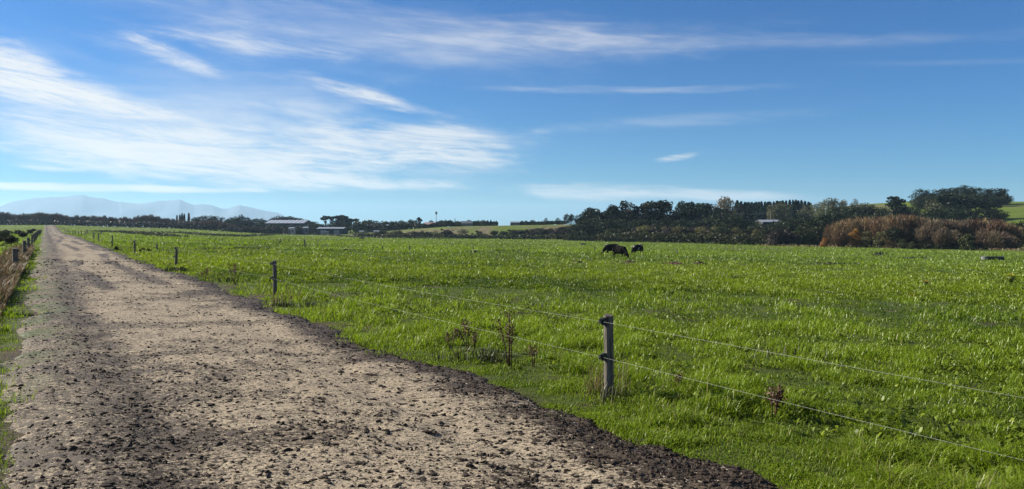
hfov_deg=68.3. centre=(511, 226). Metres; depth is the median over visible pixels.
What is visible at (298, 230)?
shrub
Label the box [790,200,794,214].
conifer tree
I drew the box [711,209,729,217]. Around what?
pine tree
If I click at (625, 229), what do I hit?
shrub
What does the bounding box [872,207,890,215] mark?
evergreen tree
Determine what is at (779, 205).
pale green tree
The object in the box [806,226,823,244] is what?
shrub
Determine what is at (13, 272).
dry grass
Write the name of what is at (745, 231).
shrub
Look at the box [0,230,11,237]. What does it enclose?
shrub
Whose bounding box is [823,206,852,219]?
evergreen tree
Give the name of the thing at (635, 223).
evergreen tree
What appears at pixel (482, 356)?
rushes
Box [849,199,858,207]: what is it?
pale green tree
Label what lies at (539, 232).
shrub
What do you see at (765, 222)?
farm shed
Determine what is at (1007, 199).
evergreen tree
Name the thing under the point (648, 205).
pine tree
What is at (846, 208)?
evergreen tree
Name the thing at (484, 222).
shrub
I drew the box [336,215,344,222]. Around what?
pine tree
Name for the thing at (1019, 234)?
willow tree
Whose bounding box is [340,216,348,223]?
pine tree
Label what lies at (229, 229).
shrub
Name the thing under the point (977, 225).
willow tree
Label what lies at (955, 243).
willow tree
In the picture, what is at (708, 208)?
pine tree
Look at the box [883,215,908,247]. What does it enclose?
willow tree
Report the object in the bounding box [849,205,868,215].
evergreen tree
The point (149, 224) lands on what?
undergrowth
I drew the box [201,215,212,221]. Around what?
evergreen tree
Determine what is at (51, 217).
bare tree
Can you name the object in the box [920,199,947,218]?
pale green tree
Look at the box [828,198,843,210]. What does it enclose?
pale green tree
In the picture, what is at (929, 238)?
willow tree
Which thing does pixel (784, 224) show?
evergreen tree
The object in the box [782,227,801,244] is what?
shrub
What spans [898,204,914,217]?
cypress tree
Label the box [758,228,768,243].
shrub
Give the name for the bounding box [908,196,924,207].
evergreen tree
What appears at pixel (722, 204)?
autumn tree
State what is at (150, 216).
bare tree
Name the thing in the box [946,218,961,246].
willow tree
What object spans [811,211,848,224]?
evergreen tree
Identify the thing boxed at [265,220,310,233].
farm shed
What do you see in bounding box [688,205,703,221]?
pine tree
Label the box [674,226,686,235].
olive green tree
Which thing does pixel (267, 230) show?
shrub
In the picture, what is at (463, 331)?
dead dock
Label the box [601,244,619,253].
cow
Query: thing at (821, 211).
pale green tree
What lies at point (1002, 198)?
evergreen tree
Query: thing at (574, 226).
evergreen tree
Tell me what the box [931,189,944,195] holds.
evergreen tree
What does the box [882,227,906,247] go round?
evergreen tree
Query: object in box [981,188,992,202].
evergreen tree
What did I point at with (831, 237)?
willow tree
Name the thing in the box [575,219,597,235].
evergreen tree
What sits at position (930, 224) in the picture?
willow tree
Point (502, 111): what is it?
sky
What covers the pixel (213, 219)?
evergreen tree
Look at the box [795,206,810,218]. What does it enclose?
pale green tree
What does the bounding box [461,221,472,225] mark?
farm house
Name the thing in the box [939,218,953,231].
willow tree
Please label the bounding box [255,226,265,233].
shrub
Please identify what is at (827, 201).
pale green tree
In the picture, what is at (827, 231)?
willow tree
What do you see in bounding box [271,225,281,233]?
shrub
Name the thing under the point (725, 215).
evergreen tree
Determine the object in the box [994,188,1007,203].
evergreen tree
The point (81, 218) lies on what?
bare tree
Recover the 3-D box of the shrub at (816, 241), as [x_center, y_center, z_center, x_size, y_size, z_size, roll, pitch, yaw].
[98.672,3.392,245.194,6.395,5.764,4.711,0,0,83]
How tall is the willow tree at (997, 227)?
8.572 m
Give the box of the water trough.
[981,256,1003,259]
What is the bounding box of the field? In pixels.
[0,201,1023,488]
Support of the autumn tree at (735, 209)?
on the field
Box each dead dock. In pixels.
[198,268,208,281]
[228,263,243,284]
[444,325,458,348]
[456,319,472,351]
[468,330,479,348]
[495,313,517,367]
[525,344,538,366]
[671,370,685,385]
[761,383,789,417]
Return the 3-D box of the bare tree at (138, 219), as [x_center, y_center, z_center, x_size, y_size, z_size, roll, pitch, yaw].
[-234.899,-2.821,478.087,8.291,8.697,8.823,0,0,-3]
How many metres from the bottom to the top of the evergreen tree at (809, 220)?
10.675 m
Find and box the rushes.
[23,230,929,405]
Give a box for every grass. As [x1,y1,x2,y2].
[0,242,1023,303]
[0,243,707,408]
[1,225,1023,268]
[761,244,1023,250]
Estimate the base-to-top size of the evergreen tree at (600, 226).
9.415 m
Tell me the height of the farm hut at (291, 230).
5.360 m
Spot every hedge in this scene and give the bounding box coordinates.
[266,224,319,233]
[313,221,442,233]
[447,221,497,226]
[510,220,563,224]
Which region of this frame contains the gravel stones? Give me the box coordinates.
[18,273,757,488]
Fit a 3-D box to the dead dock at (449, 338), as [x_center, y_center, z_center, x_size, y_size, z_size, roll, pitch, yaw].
[-0.837,1.576,10.537,0.152,0.388,0.332,0,0,36]
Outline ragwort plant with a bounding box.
[1006,274,1015,282]
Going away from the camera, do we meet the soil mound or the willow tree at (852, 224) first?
the soil mound
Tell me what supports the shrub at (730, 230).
on the field
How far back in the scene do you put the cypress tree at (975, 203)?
356.17 m
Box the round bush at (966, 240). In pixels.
[957,233,975,249]
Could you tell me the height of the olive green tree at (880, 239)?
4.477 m
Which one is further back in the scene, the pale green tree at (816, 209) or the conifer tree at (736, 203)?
the conifer tree at (736, 203)
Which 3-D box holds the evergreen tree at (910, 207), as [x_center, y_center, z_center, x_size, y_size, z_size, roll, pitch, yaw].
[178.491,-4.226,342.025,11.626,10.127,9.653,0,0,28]
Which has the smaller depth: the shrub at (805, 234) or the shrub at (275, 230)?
the shrub at (805, 234)
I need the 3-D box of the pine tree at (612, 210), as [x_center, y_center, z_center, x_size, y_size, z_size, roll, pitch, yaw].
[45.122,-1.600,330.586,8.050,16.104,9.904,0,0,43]
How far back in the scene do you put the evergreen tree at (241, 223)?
521.03 m
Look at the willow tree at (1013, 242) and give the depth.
189.72 m
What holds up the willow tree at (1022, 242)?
on the field
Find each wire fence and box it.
[3,229,41,281]
[59,225,1022,459]
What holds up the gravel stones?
on the gravel track
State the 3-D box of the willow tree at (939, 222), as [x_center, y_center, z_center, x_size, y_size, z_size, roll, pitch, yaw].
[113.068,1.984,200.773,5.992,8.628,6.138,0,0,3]
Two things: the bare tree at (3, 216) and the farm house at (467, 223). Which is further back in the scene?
the bare tree at (3, 216)
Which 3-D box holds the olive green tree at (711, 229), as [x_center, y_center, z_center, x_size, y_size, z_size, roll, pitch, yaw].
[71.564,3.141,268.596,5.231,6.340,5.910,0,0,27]
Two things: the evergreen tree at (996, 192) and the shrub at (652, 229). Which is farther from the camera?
the evergreen tree at (996, 192)
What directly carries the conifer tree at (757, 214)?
on the field
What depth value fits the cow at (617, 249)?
74.94 m
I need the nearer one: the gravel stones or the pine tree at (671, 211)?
the gravel stones
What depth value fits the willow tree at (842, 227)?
207.44 m
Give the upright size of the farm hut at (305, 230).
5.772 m
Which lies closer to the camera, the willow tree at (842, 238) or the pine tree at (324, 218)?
the willow tree at (842, 238)
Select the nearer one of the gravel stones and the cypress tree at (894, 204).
the gravel stones
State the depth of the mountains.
8958.53 m
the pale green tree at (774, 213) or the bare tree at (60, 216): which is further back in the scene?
the bare tree at (60, 216)
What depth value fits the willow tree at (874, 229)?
208.48 m
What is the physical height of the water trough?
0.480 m
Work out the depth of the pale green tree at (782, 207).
398.83 m
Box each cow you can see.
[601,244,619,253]
[612,245,628,257]
[631,244,643,253]
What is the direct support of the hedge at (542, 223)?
on the field
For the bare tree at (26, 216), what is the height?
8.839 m
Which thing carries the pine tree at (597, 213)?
on the field
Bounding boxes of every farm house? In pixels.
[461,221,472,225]
[510,221,519,224]
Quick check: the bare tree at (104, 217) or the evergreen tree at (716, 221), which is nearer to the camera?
the evergreen tree at (716, 221)
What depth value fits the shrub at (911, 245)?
186.97 m
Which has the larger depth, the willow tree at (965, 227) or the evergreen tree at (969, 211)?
the evergreen tree at (969, 211)
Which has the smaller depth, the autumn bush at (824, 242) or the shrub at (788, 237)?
the autumn bush at (824, 242)
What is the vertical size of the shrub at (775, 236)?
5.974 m
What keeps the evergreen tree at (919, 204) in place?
on the field
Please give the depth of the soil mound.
61.37 m
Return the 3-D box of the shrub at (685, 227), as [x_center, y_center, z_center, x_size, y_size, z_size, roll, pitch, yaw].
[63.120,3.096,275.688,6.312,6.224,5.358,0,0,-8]
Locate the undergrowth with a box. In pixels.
[0,218,214,230]
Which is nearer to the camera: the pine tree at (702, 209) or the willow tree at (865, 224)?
the willow tree at (865, 224)
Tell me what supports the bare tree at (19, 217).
on the field
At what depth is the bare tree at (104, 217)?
476.77 m
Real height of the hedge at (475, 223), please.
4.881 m
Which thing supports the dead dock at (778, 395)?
on the field
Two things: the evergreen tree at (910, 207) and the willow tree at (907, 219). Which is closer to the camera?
the willow tree at (907, 219)
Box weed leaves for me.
[163,249,1023,482]
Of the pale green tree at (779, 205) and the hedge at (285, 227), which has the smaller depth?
the pale green tree at (779, 205)
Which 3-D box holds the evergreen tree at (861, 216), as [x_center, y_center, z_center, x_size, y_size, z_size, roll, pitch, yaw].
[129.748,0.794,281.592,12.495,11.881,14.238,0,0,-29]
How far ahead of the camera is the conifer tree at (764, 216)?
425.39 m
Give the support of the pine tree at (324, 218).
on the field
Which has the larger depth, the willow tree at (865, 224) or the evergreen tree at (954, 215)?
the evergreen tree at (954, 215)
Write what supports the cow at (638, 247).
on the field
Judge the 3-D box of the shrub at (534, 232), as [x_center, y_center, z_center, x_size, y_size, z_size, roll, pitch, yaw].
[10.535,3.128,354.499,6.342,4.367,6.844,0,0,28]
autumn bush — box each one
[820,238,829,246]
[847,228,864,246]
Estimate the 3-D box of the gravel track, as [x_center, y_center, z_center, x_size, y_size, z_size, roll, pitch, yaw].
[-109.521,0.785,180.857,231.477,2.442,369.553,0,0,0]
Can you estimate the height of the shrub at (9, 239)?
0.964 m
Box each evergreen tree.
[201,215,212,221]
[208,215,218,230]
[216,217,224,230]
[232,214,249,228]
[249,219,258,231]
[256,218,264,227]
[563,214,570,223]
[567,221,589,234]
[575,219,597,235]
[588,217,598,232]
[594,219,614,233]
[600,220,626,233]
[627,218,647,228]
[638,219,650,230]
[670,218,689,227]
[682,220,702,228]
[693,218,711,230]
[704,214,733,227]
[710,212,732,230]
[719,214,745,232]
[747,221,762,229]
[767,221,778,226]
[773,219,797,241]
[799,216,815,228]
[808,214,836,227]
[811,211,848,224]
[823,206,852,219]
[828,212,851,224]
[832,214,854,221]
[841,206,853,211]
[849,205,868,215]
[851,205,872,215]
[853,213,872,220]
[865,206,882,213]
[867,212,895,218]
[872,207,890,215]
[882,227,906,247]
[905,206,919,216]
[907,189,924,203]
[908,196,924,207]
[909,206,926,217]
[914,198,929,208]
[919,206,957,224]
[921,195,935,204]
[922,189,935,204]
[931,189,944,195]
[937,207,971,223]
[949,187,961,197]
[952,185,978,194]
[959,186,985,197]
[960,209,980,223]
[967,207,1005,223]
[968,194,983,205]
[977,194,988,204]
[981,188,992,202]
[981,209,1009,221]
[986,188,1003,202]
[993,196,1009,205]
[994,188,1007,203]
[1000,195,1013,204]
[1017,221,1023,246]
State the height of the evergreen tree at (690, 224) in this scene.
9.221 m
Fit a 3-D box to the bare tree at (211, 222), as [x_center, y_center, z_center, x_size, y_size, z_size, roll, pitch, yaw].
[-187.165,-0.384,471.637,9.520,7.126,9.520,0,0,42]
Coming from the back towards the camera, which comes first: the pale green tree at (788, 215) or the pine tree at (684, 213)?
the pale green tree at (788, 215)
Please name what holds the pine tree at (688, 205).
on the field
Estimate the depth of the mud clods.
5.94 m
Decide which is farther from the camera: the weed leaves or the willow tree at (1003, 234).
the willow tree at (1003, 234)
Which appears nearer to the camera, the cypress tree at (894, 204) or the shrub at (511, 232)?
the cypress tree at (894, 204)
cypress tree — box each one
[881,196,905,216]
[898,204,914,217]
[930,193,970,218]
[954,196,974,216]
[965,198,991,218]
[974,201,1002,216]
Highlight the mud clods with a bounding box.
[0,258,778,488]
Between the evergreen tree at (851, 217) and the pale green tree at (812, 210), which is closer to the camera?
the evergreen tree at (851, 217)
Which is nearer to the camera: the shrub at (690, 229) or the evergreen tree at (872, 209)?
the shrub at (690, 229)
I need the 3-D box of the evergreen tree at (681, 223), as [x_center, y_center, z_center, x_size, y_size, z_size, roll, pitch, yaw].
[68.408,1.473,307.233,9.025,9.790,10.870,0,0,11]
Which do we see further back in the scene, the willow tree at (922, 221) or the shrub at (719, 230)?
the shrub at (719, 230)
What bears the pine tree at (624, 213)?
on the field
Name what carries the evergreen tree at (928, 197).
on the field
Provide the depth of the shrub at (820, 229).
244.82 m
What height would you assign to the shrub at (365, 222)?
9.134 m
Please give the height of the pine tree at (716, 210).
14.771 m
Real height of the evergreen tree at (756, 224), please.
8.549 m
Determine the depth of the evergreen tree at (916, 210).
345.98 m
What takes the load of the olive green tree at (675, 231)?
on the field
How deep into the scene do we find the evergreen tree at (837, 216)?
286.20 m
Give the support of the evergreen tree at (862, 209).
on the field
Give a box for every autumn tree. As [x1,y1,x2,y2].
[713,196,734,212]
[725,200,743,216]
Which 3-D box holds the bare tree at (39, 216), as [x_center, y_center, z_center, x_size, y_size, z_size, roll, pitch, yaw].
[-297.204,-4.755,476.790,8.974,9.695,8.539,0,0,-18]
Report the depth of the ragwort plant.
42.07 m
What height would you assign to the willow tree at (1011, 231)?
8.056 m
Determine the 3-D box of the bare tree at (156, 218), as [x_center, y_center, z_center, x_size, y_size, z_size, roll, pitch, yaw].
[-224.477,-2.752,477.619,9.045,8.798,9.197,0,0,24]
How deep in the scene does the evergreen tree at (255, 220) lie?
524.00 m
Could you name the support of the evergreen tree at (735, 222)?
on the field
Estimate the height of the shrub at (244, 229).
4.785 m
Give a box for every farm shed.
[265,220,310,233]
[316,227,348,233]
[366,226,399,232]
[755,220,780,225]
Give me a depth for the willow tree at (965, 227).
202.10 m
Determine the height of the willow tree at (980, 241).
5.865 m
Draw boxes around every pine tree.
[320,215,328,224]
[331,215,338,223]
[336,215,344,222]
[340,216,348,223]
[578,207,601,221]
[587,208,602,230]
[604,204,624,224]
[610,200,635,225]
[628,206,645,227]
[638,201,657,223]
[644,200,673,225]
[661,201,680,218]
[670,204,691,224]
[676,201,702,217]
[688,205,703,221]
[696,202,709,218]
[700,203,713,219]
[709,207,723,219]
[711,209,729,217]
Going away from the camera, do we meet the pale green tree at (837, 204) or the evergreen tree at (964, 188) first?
the pale green tree at (837, 204)
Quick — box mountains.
[0,195,324,226]
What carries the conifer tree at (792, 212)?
on the field
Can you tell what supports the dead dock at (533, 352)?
on the field
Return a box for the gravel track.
[0,225,773,488]
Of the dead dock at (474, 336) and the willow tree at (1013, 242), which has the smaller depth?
the dead dock at (474, 336)
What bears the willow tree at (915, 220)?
on the field
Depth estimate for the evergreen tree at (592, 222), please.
320.14 m
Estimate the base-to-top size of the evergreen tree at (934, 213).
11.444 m
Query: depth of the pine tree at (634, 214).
328.64 m
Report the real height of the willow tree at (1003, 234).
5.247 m
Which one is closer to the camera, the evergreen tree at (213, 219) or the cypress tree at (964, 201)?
the cypress tree at (964, 201)
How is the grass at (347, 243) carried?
on the field
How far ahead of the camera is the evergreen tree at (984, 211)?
315.51 m
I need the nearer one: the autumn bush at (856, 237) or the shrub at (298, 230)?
the autumn bush at (856, 237)
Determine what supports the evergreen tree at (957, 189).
on the field
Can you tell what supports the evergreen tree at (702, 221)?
on the field
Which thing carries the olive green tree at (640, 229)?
on the field
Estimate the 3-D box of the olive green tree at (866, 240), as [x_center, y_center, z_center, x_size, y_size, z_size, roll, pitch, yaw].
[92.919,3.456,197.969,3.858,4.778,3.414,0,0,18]
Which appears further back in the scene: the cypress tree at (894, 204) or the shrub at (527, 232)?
the shrub at (527, 232)
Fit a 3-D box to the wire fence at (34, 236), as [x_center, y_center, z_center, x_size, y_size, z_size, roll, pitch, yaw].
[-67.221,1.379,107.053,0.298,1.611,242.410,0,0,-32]
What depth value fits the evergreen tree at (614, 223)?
307.30 m
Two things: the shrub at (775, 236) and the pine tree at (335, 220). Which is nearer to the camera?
the shrub at (775, 236)
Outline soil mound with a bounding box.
[663,262,684,264]
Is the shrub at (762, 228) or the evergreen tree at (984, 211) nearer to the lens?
the shrub at (762, 228)
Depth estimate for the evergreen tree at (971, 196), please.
419.95 m
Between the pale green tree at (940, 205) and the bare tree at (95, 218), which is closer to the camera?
the pale green tree at (940, 205)
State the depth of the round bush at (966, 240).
183.05 m
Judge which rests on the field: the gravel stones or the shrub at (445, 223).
the shrub at (445, 223)
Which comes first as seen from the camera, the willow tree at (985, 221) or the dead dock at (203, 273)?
the dead dock at (203, 273)
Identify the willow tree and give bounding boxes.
[821,224,831,244]
[826,222,840,245]
[830,220,850,245]
[831,230,851,246]
[843,217,863,245]
[857,216,871,245]
[866,216,884,245]
[879,214,893,245]
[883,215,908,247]
[897,213,913,242]
[908,215,920,244]
[911,226,931,247]
[915,217,928,229]
[922,217,939,236]
[925,229,938,248]
[931,227,953,248]
[934,218,949,231]
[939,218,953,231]
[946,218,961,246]
[948,229,963,248]
[958,219,975,246]
[968,218,987,247]
[973,228,989,248]
[977,218,991,229]
[983,218,1006,236]
[984,229,1003,248]
[999,230,1010,248]
[1000,220,1017,246]
[1003,234,1021,248]
[1010,224,1022,241]
[1018,226,1023,247]
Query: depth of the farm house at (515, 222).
420.44 m
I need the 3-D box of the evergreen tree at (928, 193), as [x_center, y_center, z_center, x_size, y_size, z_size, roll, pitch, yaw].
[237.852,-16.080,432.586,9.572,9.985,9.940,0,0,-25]
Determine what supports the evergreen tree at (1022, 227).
on the field
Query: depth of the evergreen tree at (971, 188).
427.21 m
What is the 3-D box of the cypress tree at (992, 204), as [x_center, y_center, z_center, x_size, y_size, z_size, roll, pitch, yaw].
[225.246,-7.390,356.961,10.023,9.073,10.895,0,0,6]
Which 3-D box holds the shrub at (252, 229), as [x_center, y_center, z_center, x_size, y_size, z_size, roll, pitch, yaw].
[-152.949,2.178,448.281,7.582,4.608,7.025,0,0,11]
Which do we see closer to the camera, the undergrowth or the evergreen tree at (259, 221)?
the undergrowth
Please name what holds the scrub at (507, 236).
on the field
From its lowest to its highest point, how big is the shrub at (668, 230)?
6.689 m
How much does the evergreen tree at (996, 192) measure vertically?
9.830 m
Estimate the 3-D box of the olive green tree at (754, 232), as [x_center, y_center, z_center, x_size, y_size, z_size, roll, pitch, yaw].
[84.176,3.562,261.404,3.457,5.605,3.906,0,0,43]
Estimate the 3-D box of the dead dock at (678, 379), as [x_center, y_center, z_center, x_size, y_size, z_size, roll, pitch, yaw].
[1.773,1.656,8.018,0.166,0.257,0.171,0,0,38]
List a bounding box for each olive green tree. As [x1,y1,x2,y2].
[636,226,650,241]
[671,227,682,233]
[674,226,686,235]
[696,225,706,242]
[708,226,715,234]
[751,229,759,235]
[860,230,873,247]
[870,232,887,247]
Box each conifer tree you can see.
[735,200,740,208]
[752,208,760,222]
[761,206,768,219]
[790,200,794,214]
[790,207,796,217]
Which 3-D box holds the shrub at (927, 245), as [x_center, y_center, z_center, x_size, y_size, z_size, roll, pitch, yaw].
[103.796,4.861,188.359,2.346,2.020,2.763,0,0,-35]
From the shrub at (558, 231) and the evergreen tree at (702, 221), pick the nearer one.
the evergreen tree at (702, 221)
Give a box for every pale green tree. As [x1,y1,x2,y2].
[766,204,781,219]
[768,203,785,219]
[776,202,787,221]
[779,203,791,219]
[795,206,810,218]
[809,203,817,218]
[810,202,824,216]
[815,197,838,213]
[816,204,833,218]
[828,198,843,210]
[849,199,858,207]
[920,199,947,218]
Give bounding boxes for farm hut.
[289,227,294,234]
[302,227,309,234]
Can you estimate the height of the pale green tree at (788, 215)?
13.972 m
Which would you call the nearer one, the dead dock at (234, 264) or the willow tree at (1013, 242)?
the dead dock at (234, 264)
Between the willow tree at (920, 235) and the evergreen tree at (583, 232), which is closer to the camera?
the willow tree at (920, 235)
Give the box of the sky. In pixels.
[0,0,1023,226]
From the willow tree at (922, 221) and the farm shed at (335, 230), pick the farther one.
the farm shed at (335, 230)
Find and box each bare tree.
[0,211,7,219]
[7,213,15,219]
[13,214,22,219]
[21,213,30,219]
[34,212,47,219]
[47,213,55,220]
[56,214,64,221]
[78,215,86,220]
[88,215,98,220]
[100,215,107,220]
[134,215,144,221]
[146,214,154,221]
[148,216,160,221]
[200,221,208,227]
[206,220,217,230]
[217,221,229,230]
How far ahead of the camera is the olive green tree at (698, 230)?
269.35 m
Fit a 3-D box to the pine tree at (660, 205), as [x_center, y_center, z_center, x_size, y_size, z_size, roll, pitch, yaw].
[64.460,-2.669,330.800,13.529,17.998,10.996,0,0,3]
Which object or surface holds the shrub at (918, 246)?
on the field
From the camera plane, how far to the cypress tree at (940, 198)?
351.25 m
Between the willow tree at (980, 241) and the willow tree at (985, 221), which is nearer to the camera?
the willow tree at (980, 241)
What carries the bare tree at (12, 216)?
on the field
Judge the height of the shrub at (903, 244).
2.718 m
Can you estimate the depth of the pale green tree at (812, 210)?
399.23 m
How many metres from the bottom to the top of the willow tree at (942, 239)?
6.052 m
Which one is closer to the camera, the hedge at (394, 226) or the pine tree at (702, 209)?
the pine tree at (702, 209)
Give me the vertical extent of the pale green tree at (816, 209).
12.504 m
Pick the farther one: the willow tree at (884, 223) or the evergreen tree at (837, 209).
the evergreen tree at (837, 209)
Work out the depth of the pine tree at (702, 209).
347.70 m
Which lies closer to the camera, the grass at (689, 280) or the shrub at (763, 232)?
the grass at (689, 280)
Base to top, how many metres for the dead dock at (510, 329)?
0.735 m
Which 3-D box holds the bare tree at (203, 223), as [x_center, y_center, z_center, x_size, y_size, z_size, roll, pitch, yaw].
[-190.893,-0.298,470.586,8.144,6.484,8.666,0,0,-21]
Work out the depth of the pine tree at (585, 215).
338.22 m
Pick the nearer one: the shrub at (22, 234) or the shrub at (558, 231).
the shrub at (22, 234)
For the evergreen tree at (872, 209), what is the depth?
343.29 m
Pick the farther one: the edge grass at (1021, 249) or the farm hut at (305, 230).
the farm hut at (305, 230)
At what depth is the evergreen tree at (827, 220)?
283.30 m
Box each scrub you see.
[355,233,574,238]
[563,231,771,244]
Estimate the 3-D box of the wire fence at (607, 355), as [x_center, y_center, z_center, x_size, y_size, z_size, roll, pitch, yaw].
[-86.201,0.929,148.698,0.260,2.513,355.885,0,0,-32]
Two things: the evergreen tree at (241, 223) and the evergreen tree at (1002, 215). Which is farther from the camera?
the evergreen tree at (241, 223)
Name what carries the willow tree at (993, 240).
on the field
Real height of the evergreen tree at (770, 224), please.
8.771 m
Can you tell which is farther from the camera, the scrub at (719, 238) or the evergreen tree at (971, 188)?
the evergreen tree at (971, 188)
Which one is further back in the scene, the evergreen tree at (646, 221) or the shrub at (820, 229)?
the evergreen tree at (646, 221)
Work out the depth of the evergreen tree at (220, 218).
499.72 m
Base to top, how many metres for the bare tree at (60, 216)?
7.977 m
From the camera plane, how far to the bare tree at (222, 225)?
469.36 m
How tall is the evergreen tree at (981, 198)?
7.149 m
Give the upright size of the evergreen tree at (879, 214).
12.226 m
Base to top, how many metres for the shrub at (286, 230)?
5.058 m
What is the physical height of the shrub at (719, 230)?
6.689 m
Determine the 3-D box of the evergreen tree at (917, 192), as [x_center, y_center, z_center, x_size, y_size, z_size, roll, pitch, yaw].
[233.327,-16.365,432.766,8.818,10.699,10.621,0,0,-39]
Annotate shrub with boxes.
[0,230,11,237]
[2,235,19,243]
[16,231,27,236]
[226,225,234,231]
[232,226,241,232]
[238,226,251,232]
[247,226,259,232]
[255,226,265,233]
[262,226,272,233]
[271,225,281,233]
[282,226,290,233]
[295,226,302,234]
[360,220,374,228]
[442,220,449,226]
[449,220,454,226]
[480,220,486,225]
[506,230,518,234]
[525,229,533,235]
[529,228,539,234]
[535,228,547,234]
[552,228,568,238]
[618,227,631,240]
[647,225,662,241]
[656,225,674,241]
[676,226,692,241]
[688,226,702,238]
[712,226,725,242]
[721,228,735,242]
[737,228,756,243]
[754,225,772,231]
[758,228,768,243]
[766,227,785,244]
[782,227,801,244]
[790,226,813,244]
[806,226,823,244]
[811,229,823,244]
[813,224,825,242]
[896,239,908,248]
[906,241,915,248]
[915,244,921,248]
[923,242,934,248]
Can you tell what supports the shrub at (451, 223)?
on the field

